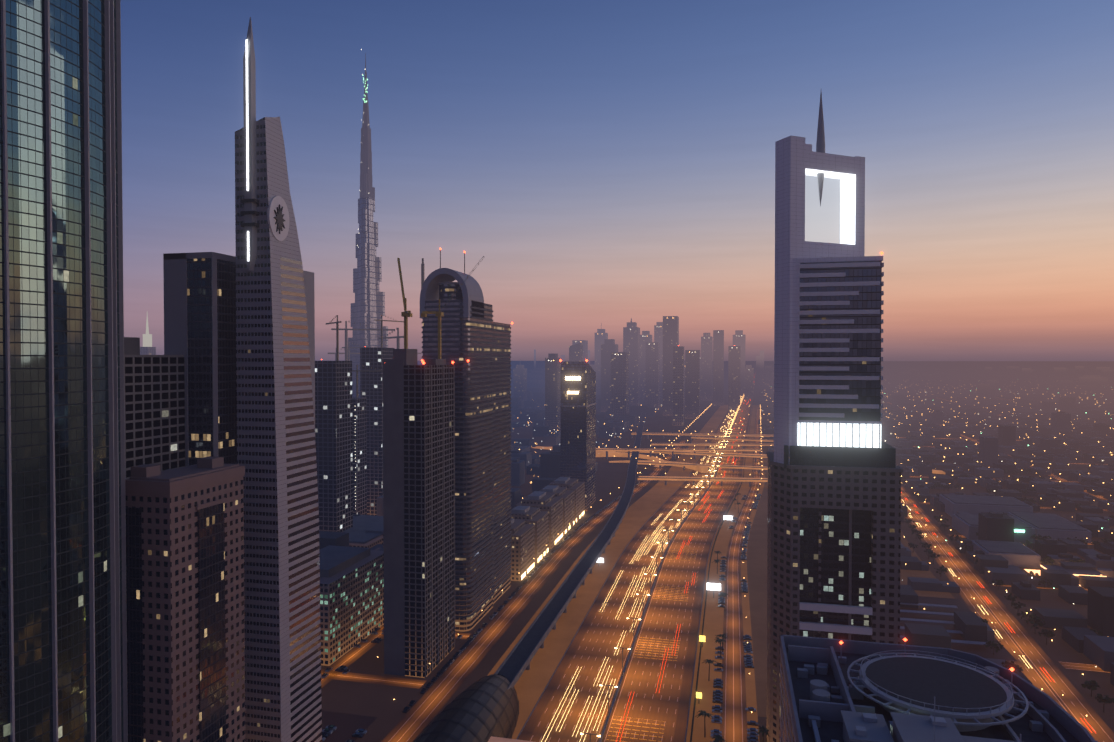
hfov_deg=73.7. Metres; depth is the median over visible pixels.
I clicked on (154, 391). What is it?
building frame
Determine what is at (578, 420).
building
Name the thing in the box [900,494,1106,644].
side buildings
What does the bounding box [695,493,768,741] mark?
palm trees
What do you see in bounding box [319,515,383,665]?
rise blocks
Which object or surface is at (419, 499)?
unfinished tower
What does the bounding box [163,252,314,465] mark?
tower slab
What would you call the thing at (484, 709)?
metro station shell
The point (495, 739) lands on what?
footbridge
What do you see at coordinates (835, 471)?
chelsea tower
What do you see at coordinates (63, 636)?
round tower glass
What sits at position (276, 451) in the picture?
capricorn tower
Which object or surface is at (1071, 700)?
parallel road
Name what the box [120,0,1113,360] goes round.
sky
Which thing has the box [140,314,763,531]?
towers
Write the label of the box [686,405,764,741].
verge sand
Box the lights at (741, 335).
[355,49,1106,592]
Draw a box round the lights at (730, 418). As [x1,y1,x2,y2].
[720,396,742,433]
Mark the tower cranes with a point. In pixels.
(347, 353)
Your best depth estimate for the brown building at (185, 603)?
200.09 m
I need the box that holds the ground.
[321,361,1113,741]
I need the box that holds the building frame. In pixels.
[124,337,184,479]
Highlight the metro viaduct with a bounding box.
[494,412,645,689]
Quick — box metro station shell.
[413,674,518,741]
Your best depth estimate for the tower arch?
426.86 m
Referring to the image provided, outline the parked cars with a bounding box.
[322,483,761,741]
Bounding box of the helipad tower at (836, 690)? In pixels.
[780,634,1097,741]
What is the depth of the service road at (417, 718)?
402.25 m
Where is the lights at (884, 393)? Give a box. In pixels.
[362,75,1108,588]
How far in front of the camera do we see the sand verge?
484.28 m
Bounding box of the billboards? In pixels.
[597,515,732,703]
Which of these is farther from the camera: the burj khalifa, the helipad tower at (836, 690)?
the burj khalifa
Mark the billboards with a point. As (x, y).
(714, 586)
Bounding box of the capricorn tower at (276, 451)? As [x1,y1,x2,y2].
[235,17,321,741]
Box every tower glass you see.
[0,0,127,741]
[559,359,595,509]
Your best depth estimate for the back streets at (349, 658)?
359.16 m
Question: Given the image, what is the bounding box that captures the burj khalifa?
[348,53,387,396]
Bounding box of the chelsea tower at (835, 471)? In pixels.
[766,92,902,741]
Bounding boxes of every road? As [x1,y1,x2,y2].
[381,440,686,741]
[517,371,756,741]
[720,407,760,741]
[901,485,1113,741]
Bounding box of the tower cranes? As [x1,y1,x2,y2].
[326,258,424,397]
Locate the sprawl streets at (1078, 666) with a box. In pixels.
[887,383,1109,672]
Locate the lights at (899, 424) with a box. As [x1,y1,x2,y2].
[393,326,1113,716]
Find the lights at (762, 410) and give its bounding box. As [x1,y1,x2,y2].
[517,368,1050,580]
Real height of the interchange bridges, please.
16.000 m
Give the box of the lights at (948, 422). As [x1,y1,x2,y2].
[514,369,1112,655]
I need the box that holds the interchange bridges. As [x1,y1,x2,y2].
[531,432,944,486]
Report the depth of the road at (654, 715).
409.49 m
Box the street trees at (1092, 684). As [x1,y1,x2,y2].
[900,451,1113,712]
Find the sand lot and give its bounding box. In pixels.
[747,458,954,716]
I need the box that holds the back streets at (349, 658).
[321,510,587,688]
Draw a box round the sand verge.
[487,405,727,738]
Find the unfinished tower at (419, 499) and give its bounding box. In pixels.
[383,257,482,677]
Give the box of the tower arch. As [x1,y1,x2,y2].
[420,248,512,631]
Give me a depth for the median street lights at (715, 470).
520.53 m
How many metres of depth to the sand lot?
499.13 m
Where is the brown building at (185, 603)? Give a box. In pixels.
[125,456,244,741]
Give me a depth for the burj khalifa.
1575.82 m
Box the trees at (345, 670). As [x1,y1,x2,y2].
[321,627,462,678]
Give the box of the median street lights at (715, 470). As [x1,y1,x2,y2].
[580,429,730,741]
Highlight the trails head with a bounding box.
[541,436,1041,741]
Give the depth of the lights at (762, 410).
1618.95 m
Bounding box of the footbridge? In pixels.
[488,736,532,741]

